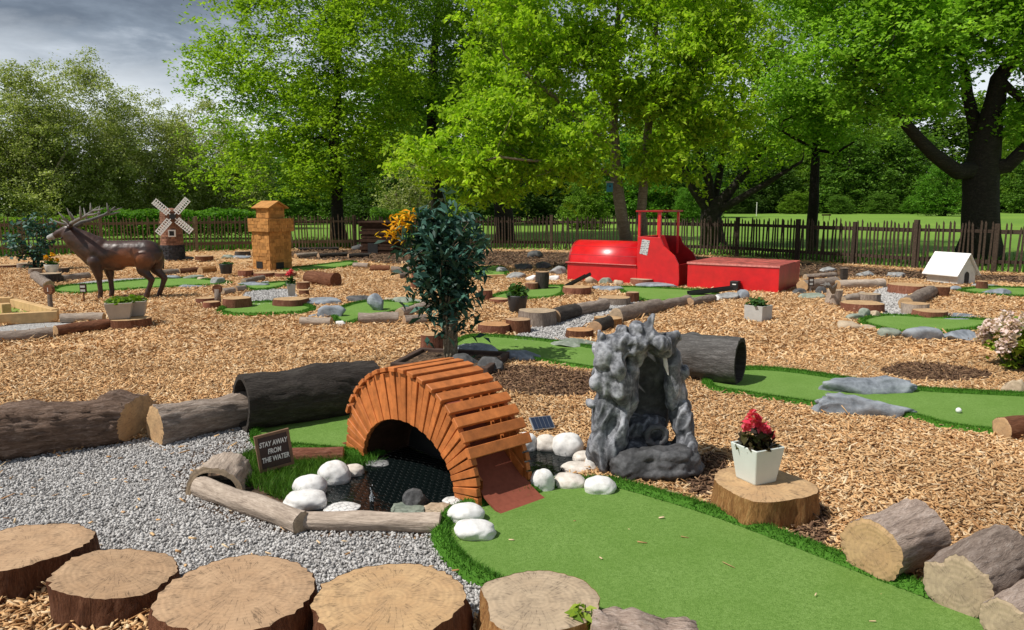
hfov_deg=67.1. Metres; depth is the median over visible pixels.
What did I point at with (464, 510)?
white cobble
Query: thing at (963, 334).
rock
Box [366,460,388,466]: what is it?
white cobble
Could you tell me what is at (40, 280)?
log
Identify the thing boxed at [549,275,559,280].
rock
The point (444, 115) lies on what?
tree
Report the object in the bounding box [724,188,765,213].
tree
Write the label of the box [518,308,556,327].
tree stump
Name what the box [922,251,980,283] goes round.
dog house
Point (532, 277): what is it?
rock
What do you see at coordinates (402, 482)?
pond net
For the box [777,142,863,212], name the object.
tree
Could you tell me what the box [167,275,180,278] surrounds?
rock
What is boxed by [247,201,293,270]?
shingled tower
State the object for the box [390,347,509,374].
planter box
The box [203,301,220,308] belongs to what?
tree stump
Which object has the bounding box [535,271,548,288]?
tree stump
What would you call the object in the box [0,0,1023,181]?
sky
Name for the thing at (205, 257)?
tree stump
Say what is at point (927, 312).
tree stump
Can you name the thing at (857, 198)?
tree
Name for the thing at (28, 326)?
gravel path
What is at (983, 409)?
putting green
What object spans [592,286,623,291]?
rock
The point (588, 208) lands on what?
tree
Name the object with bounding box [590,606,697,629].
log
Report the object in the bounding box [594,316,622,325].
tree stump
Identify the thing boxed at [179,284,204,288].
rock
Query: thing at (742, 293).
rock
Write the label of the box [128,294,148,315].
flower pot
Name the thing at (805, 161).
tree
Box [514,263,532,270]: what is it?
rock
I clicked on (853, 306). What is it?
tree stump
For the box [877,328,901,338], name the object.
rock
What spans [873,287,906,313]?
gravel
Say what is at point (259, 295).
gravel
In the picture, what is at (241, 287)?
log
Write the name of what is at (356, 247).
rock
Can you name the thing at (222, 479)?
pond margin
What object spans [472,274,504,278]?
timber plank
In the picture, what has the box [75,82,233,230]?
tree
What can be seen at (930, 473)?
wood chips
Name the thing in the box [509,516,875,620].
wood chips
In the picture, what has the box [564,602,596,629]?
leafy weed
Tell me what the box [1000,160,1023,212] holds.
tree
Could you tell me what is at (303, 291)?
tree stump
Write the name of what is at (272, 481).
grass
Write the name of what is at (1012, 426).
log
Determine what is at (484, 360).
rock
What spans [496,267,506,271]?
rock
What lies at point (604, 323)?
log
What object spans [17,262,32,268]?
tree stump
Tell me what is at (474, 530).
white cobble
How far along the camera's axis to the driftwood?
12.33 m
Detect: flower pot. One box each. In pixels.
[43,252,59,271]
[104,296,134,319]
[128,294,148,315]
[219,261,233,273]
[285,268,295,295]
[506,282,529,313]
[731,409,784,484]
[744,296,772,321]
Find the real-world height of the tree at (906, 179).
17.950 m
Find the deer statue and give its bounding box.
[46,203,167,298]
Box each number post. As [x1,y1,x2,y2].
[43,285,54,306]
[212,284,222,301]
[808,277,813,291]
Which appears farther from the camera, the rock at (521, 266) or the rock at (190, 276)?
the rock at (521, 266)
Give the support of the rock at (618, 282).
on the wood chips at (341, 292)
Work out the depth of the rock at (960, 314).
11.19 m
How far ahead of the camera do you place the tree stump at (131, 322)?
10.14 m
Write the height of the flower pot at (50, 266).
0.420 m
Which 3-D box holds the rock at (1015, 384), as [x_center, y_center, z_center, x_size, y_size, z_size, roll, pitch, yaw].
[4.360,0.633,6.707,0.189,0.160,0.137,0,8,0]
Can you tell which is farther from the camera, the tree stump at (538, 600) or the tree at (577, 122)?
the tree at (577, 122)
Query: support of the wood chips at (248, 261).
on the wood chip ground at (218, 258)
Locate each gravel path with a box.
[0,323,67,330]
[0,430,479,619]
[75,277,155,283]
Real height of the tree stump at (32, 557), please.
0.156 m
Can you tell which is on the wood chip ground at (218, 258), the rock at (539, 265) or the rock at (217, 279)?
the rock at (539, 265)
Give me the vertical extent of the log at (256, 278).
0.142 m
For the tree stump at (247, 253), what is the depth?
24.32 m
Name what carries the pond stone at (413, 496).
in the pond water
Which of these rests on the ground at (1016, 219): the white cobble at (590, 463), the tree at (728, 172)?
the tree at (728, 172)
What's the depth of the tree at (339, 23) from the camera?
28.63 m
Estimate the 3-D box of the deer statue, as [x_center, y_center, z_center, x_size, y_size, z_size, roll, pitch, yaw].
[-7.024,-1.102,13.362,1.909,1.663,0.849,-1,8,-6]
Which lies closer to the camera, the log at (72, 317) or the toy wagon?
the log at (72, 317)
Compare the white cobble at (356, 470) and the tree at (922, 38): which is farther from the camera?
the tree at (922, 38)
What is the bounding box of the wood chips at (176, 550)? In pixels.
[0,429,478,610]
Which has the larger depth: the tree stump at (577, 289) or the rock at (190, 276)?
the rock at (190, 276)
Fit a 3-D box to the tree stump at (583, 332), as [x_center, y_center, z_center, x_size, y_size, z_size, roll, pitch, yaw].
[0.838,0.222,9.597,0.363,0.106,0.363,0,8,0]
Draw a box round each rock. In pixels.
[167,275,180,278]
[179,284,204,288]
[183,275,203,277]
[210,277,224,282]
[221,255,233,258]
[233,255,251,258]
[238,282,268,284]
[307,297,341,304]
[318,305,345,316]
[335,321,344,326]
[346,295,368,301]
[351,244,360,249]
[392,297,420,302]
[453,353,477,363]
[458,343,497,350]
[477,356,502,373]
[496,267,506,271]
[506,272,525,278]
[507,350,540,361]
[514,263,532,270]
[525,275,535,280]
[527,250,542,257]
[536,262,550,269]
[549,266,566,274]
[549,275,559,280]
[551,338,595,346]
[585,276,597,284]
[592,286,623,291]
[599,277,612,283]
[613,280,623,284]
[635,282,677,287]
[716,292,738,300]
[737,289,749,299]
[792,288,806,294]
[798,293,824,299]
[811,392,916,418]
[815,286,826,292]
[818,375,917,393]
[820,267,836,271]
[837,320,861,329]
[845,313,862,319]
[856,271,874,275]
[858,308,870,315]
[860,324,874,330]
[870,310,880,315]
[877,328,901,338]
[887,272,905,276]
[902,326,944,341]
[943,329,977,342]
[944,313,979,318]
[950,286,961,289]
[982,288,1011,293]
[1000,379,1023,390]
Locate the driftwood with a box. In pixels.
[820,282,836,293]
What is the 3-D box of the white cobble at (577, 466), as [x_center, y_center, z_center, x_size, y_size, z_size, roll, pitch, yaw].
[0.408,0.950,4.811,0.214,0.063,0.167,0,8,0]
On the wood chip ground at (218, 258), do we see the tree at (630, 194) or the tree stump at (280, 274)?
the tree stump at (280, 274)
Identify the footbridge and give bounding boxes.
[343,357,544,512]
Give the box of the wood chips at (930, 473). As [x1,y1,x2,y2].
[0,351,1023,629]
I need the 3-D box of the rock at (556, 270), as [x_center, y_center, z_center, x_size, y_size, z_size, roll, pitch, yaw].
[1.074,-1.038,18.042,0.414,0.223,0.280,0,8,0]
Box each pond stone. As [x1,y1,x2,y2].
[391,502,424,512]
[402,488,428,505]
[424,502,451,511]
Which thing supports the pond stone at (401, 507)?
in the pond water
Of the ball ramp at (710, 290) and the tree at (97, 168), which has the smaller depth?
the ball ramp at (710, 290)
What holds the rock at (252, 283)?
on the putting green at (276, 284)
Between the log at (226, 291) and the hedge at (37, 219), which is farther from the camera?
the hedge at (37, 219)
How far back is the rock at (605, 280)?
15.87 m
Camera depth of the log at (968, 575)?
3.13 m
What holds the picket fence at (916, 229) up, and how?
on the wood chip ground at (218, 258)
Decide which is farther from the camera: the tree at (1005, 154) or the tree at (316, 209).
the tree at (1005, 154)
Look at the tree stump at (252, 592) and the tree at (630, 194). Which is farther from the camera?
the tree at (630, 194)
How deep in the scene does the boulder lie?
11.81 m
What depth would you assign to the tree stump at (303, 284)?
14.66 m
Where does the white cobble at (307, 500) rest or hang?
on the pond margin
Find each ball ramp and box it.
[565,272,590,285]
[687,286,732,294]
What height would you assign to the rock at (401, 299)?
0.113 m
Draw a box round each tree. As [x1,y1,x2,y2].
[0,45,164,230]
[0,58,114,235]
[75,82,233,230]
[146,92,283,228]
[162,0,445,239]
[228,144,306,223]
[237,77,375,211]
[277,139,362,223]
[281,57,436,213]
[324,149,406,223]
[353,0,501,233]
[367,56,531,214]
[374,186,493,357]
[375,109,478,218]
[376,0,785,240]
[411,0,607,240]
[444,135,526,225]
[453,86,573,213]
[512,122,611,223]
[524,88,635,212]
[556,168,612,229]
[568,127,673,218]
[572,66,686,201]
[618,94,757,209]
[619,0,856,245]
[621,117,744,217]
[635,114,753,208]
[669,183,700,222]
[706,128,776,212]
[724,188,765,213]
[727,145,807,213]
[741,0,886,250]
[742,90,812,211]
[752,117,820,212]
[760,0,1023,264]
[766,75,929,203]
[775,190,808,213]
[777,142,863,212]
[800,123,914,213]
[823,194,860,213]
[844,114,930,212]
[854,76,968,211]
[856,124,960,213]
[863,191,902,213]
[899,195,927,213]
[907,156,962,215]
[912,88,1023,211]
[1000,133,1023,212]
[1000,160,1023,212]
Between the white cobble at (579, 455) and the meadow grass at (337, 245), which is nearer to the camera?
the white cobble at (579, 455)
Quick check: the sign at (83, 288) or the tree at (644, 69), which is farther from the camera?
the tree at (644, 69)
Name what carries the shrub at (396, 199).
on the ground at (1016, 219)
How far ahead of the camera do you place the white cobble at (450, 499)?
4.28 m
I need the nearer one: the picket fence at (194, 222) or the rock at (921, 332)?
the rock at (921, 332)
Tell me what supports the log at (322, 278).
on the wood chip ground at (218, 258)
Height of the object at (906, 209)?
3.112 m
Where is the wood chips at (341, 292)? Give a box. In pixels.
[0,262,1023,359]
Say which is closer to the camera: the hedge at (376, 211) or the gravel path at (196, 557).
the gravel path at (196, 557)
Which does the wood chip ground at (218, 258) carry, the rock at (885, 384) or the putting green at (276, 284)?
the putting green at (276, 284)
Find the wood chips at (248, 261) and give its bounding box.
[0,247,899,266]
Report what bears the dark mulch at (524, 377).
on the wood chip ground at (218, 258)
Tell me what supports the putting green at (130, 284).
on the wood chip ground at (218, 258)
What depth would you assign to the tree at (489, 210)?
58.73 m
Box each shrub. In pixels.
[0,209,59,267]
[366,153,430,231]
[974,309,1023,371]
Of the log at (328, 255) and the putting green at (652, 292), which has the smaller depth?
the putting green at (652, 292)
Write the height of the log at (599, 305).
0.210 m
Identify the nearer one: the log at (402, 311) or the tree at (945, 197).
the log at (402, 311)
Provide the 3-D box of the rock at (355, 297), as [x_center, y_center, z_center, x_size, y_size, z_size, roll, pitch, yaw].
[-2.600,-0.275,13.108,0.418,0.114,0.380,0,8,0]
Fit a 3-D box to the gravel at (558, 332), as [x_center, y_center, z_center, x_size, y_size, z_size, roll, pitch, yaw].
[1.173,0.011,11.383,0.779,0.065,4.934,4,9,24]
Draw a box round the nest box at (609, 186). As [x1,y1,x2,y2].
[606,181,613,191]
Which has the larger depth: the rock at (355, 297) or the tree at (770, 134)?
the tree at (770, 134)
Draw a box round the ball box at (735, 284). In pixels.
[730,280,740,291]
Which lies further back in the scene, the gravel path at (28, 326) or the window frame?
the window frame
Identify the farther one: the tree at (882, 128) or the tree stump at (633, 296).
the tree at (882, 128)
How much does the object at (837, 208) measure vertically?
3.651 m
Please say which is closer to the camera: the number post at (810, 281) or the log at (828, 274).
the number post at (810, 281)
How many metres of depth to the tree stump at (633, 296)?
12.87 m
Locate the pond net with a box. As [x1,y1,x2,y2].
[325,445,574,512]
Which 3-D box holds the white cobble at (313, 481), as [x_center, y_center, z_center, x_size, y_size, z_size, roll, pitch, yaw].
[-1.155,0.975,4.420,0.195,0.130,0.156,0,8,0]
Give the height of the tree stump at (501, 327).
0.125 m
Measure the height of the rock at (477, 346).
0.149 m
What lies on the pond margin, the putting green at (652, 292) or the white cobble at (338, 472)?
the white cobble at (338, 472)
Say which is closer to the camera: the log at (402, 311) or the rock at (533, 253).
the log at (402, 311)
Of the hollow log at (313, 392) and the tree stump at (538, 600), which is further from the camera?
the hollow log at (313, 392)
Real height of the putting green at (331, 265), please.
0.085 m
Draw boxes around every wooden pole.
[190,475,307,533]
[303,510,441,533]
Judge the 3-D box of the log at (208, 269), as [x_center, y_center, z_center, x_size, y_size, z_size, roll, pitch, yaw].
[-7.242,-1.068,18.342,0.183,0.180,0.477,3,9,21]
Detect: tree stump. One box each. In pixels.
[0,264,16,268]
[0,523,100,604]
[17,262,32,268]
[28,268,41,273]
[39,272,62,282]
[45,548,180,629]
[58,267,69,272]
[110,316,152,329]
[148,554,316,629]
[195,255,213,260]
[196,296,214,303]
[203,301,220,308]
[222,296,251,307]
[234,251,250,255]
[238,269,252,277]
[253,272,274,276]
[272,297,309,306]
[275,271,295,276]
[297,281,309,289]
[299,289,308,294]
[310,563,473,629]
[411,265,417,287]
[420,332,442,347]
[475,570,599,629]
[478,289,492,300]
[478,321,509,334]
[490,297,507,303]
[506,317,530,333]
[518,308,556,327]
[525,282,537,289]
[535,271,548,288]
[562,285,590,295]
[565,327,593,338]
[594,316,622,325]
[598,295,630,305]
[626,291,638,301]
[629,278,652,284]
[711,466,819,529]
[824,289,842,304]
[840,300,884,312]
[859,292,880,301]
[887,282,926,294]
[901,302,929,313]
[911,308,947,317]
[924,285,949,296]
[976,281,987,288]
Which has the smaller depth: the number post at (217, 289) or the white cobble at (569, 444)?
the white cobble at (569, 444)
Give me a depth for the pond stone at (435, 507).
4.15 m
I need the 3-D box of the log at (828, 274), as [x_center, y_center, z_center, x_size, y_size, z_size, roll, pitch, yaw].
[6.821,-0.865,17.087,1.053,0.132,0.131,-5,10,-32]
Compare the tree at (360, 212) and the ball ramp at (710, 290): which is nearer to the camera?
the ball ramp at (710, 290)
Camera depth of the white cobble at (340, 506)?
4.19 m
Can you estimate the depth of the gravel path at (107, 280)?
16.66 m
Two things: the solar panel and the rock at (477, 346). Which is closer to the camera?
the solar panel
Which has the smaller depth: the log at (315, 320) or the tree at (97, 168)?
the log at (315, 320)
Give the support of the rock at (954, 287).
on the wood chip ground at (218, 258)
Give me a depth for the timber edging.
10.81 m
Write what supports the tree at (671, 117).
on the ground at (1016, 219)
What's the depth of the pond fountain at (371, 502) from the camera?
4.22 m
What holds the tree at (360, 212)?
on the ground at (1016, 219)
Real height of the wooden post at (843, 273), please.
0.300 m
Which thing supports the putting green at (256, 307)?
on the wood chip ground at (218, 258)
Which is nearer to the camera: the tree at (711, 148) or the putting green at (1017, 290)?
the putting green at (1017, 290)
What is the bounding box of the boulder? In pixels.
[367,293,383,309]
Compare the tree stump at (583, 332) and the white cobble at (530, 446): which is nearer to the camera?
the white cobble at (530, 446)
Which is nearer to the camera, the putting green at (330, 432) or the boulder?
the putting green at (330, 432)
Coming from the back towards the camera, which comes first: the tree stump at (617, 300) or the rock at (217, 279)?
the rock at (217, 279)
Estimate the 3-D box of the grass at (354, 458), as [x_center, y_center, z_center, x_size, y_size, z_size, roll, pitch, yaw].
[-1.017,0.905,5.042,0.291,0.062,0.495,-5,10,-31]
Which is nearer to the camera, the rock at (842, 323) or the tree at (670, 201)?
the rock at (842, 323)
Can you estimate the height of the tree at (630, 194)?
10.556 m
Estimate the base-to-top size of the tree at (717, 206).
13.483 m
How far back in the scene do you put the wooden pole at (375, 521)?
3.89 m
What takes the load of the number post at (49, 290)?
on the wood chips at (341, 292)
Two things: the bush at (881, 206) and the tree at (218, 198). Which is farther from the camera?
the bush at (881, 206)
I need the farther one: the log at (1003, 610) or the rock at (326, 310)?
the rock at (326, 310)
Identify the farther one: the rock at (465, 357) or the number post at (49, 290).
the number post at (49, 290)
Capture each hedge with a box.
[0,214,98,238]
[95,207,255,238]
[369,206,468,230]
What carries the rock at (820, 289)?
on the wood chip ground at (218, 258)
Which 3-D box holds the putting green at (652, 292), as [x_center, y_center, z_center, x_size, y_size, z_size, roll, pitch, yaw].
[2.924,-0.392,14.001,1.908,0.085,2.443,0,8,0]
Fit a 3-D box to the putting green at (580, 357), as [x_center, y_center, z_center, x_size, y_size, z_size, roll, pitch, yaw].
[0.541,0.411,8.469,3.085,0.083,1.196,6,10,35]
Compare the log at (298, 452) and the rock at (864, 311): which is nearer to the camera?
the log at (298, 452)
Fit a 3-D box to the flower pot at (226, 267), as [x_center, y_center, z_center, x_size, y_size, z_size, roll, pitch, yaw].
[-6.422,-1.075,17.354,0.321,0.286,0.349,4,9,28]
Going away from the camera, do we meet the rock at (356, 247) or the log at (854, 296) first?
the log at (854, 296)
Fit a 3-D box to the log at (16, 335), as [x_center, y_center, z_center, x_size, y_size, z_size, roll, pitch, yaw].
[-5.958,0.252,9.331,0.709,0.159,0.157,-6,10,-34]
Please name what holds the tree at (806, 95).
on the ground at (1016, 219)
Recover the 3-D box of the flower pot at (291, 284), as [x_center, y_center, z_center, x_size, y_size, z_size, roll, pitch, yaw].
[-3.680,-0.548,12.854,0.195,0.455,0.190,-6,10,-37]
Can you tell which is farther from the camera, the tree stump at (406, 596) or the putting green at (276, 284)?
the putting green at (276, 284)
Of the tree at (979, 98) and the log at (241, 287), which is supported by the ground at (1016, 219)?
the tree at (979, 98)
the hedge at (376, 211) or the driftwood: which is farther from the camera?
the hedge at (376, 211)
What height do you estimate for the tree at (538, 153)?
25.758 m
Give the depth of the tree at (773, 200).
126.06 m
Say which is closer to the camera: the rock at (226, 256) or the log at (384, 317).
the log at (384, 317)
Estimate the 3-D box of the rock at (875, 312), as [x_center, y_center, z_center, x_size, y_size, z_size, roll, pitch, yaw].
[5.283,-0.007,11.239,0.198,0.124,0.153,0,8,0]
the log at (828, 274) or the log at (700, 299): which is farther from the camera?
the log at (828, 274)
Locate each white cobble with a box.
[283,489,326,511]
[292,474,327,492]
[317,460,350,485]
[323,502,360,510]
[347,464,364,476]
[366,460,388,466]
[442,496,459,504]
[447,502,484,522]
[454,519,495,540]
[521,432,536,451]
[530,468,554,490]
[536,434,553,451]
[552,432,583,456]
[553,472,584,488]
[560,461,594,472]
[572,450,585,460]
[584,475,616,494]
[585,458,596,468]
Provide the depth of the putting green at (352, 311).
12.04 m
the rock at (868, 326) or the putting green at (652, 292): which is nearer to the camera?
the rock at (868, 326)
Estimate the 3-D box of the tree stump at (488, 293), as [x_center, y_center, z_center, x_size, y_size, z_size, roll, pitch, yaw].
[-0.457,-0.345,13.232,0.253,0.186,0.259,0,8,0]
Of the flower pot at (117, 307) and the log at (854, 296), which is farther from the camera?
the log at (854, 296)
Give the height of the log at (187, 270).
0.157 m
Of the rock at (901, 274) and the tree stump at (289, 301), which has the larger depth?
the rock at (901, 274)
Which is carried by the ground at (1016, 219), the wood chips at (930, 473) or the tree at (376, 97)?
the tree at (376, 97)
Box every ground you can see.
[0,206,1023,272]
[0,248,1023,629]
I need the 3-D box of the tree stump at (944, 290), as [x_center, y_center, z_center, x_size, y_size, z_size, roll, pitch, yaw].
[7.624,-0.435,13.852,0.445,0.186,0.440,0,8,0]
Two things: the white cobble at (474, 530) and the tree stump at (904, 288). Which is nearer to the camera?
the white cobble at (474, 530)
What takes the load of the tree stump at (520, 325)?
on the wood chip ground at (218, 258)
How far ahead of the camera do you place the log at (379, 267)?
18.78 m
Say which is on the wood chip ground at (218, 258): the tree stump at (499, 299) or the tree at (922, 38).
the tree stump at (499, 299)
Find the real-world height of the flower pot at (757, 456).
0.413 m
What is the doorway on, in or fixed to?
in the dog house
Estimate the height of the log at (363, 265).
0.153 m
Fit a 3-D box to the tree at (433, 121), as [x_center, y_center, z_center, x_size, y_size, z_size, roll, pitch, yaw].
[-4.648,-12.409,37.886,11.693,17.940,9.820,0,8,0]
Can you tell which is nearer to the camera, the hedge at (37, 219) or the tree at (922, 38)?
the tree at (922, 38)
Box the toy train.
[565,210,696,285]
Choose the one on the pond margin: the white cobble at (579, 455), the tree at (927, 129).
the white cobble at (579, 455)
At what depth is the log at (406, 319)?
10.56 m
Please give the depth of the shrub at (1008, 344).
7.57 m
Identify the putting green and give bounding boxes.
[54,276,231,295]
[216,299,315,317]
[239,280,286,291]
[248,415,391,457]
[283,260,357,271]
[330,299,419,324]
[428,473,983,629]
[457,332,593,368]
[468,265,509,275]
[493,284,564,300]
[616,285,718,301]
[701,364,1023,433]
[857,312,993,334]
[956,285,1023,297]
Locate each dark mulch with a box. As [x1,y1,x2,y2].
[291,248,1023,282]
[490,359,996,543]
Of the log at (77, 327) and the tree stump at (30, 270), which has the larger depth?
the tree stump at (30, 270)
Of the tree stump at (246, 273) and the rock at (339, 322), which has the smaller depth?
the rock at (339, 322)
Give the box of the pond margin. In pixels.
[177,435,430,537]
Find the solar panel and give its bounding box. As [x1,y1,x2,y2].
[529,415,554,430]
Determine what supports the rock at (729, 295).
on the wood chip ground at (218, 258)
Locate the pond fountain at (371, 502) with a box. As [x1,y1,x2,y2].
[369,485,374,506]
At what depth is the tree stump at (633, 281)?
15.51 m
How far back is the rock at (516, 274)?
17.01 m
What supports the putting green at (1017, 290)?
on the wood chip ground at (218, 258)
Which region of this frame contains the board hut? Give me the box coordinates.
[357,221,402,253]
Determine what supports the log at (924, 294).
on the wood chips at (341, 292)
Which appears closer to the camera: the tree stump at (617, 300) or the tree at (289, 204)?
the tree stump at (617, 300)
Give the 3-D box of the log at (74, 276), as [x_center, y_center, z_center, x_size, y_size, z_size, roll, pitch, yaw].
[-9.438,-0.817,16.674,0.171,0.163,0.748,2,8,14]
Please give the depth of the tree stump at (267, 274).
17.25 m
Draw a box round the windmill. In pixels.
[151,197,193,260]
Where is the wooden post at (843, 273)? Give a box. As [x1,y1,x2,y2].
[840,267,848,279]
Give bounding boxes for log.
[0,327,52,342]
[0,389,157,461]
[30,271,54,287]
[53,319,109,335]
[59,312,105,322]
[62,272,90,280]
[146,391,247,445]
[163,269,179,274]
[179,267,198,273]
[185,452,251,496]
[197,266,216,272]
[221,287,235,294]
[233,285,246,290]
[233,360,379,432]
[240,275,265,281]
[292,447,344,461]
[294,252,317,257]
[298,247,338,250]
[299,317,332,325]
[303,271,341,286]
[317,252,347,257]
[347,253,370,257]
[352,262,369,267]
[358,312,398,324]
[370,265,389,271]
[391,266,409,272]
[395,302,431,317]
[396,272,408,278]
[402,314,426,323]
[554,303,581,322]
[577,298,609,314]
[588,316,613,334]
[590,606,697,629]
[609,299,663,321]
[658,332,746,384]
[662,295,691,309]
[687,294,716,306]
[796,277,839,291]
[803,272,836,279]
[835,278,885,289]
[840,498,951,581]
[841,291,864,300]
[898,286,937,308]
[922,524,1023,617]
[979,579,1023,629]
[992,415,1023,439]
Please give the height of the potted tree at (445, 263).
1.827 m
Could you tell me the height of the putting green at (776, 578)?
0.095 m
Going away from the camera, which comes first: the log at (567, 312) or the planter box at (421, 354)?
the planter box at (421, 354)
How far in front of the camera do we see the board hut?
25.32 m
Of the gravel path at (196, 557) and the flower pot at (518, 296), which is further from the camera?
the flower pot at (518, 296)
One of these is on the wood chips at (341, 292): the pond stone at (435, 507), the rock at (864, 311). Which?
the rock at (864, 311)
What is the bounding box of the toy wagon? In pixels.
[687,257,800,292]
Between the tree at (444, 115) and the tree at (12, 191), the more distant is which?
the tree at (444, 115)
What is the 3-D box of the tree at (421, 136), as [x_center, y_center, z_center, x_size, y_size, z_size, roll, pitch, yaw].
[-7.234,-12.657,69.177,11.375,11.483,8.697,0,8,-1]
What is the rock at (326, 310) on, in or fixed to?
on the wood chip ground at (218, 258)
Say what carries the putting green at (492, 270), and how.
on the wood chip ground at (218, 258)
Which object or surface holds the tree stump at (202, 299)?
on the wood chip ground at (218, 258)
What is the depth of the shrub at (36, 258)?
18.98 m
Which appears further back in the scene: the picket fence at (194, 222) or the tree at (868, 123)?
the tree at (868, 123)
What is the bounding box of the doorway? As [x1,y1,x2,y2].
[964,272,968,282]
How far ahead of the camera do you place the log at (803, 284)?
14.60 m
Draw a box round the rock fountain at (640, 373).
[585,313,704,481]
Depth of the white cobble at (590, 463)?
4.78 m
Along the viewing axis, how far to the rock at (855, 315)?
10.97 m
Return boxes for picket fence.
[0,215,354,255]
[352,215,1023,273]
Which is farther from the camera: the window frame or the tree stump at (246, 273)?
the window frame
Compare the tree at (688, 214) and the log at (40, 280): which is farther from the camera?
the tree at (688, 214)
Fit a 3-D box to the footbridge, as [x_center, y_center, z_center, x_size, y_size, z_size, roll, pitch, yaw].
[-0.491,0.634,4.758,0.460,0.680,1.800,-7,11,-42]
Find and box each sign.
[79,284,86,300]
[253,428,294,472]
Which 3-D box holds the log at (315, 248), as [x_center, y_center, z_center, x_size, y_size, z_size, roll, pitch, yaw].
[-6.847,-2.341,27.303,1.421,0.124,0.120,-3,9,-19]
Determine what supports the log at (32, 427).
on the wood chip ground at (218, 258)
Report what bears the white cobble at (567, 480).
on the putting green at (776, 578)
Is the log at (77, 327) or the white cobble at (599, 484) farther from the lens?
the log at (77, 327)
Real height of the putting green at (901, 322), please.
0.085 m
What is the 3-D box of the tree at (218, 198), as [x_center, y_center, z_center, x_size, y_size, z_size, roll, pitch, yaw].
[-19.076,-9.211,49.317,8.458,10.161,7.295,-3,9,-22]
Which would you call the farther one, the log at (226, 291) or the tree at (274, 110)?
the tree at (274, 110)
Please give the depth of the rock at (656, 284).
15.07 m
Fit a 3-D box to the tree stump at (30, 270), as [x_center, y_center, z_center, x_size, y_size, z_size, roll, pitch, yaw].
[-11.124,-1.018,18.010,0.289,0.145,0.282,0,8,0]
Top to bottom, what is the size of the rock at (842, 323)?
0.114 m
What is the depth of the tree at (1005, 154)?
136.54 m
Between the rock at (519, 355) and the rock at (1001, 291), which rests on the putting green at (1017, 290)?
the rock at (1001, 291)
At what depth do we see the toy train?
16.00 m
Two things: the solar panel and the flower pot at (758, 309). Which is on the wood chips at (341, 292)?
the flower pot at (758, 309)
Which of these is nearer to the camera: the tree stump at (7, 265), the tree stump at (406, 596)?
the tree stump at (406, 596)
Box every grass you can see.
[0,235,1023,271]
[236,445,349,500]
[340,443,383,465]
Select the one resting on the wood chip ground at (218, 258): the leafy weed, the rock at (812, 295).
the rock at (812, 295)
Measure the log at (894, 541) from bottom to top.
0.311 m
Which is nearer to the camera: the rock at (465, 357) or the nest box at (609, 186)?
the rock at (465, 357)
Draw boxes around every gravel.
[243,288,297,304]
[514,301,640,339]
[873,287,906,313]
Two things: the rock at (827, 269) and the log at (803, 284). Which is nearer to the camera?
the log at (803, 284)
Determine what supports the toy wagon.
on the wood chip ground at (218, 258)
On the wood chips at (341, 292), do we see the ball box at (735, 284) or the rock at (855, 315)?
the ball box at (735, 284)
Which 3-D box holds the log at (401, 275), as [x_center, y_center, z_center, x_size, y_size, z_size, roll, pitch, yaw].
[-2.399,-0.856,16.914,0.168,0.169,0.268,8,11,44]
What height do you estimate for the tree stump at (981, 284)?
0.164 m
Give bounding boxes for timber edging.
[0,297,58,324]
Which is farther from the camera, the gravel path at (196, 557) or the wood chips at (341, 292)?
the wood chips at (341, 292)
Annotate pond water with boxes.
[310,446,572,511]
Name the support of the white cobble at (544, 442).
on the pond margin
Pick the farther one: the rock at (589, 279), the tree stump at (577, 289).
the rock at (589, 279)
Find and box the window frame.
[168,230,175,236]
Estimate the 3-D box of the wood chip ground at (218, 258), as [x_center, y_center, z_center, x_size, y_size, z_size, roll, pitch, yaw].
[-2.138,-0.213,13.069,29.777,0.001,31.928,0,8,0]
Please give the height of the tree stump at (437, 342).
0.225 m
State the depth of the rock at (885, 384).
6.70 m
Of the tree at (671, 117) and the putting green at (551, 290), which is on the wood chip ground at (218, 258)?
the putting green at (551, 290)
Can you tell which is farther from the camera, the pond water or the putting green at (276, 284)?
the putting green at (276, 284)
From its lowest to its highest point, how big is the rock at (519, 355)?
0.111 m
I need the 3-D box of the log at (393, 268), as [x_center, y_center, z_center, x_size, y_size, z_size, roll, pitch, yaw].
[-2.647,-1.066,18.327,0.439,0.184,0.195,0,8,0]
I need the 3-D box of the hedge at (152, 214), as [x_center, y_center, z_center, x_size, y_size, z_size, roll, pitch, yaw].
[-15.375,-4.333,36.473,7.562,1.551,2.358,-1,8,-4]

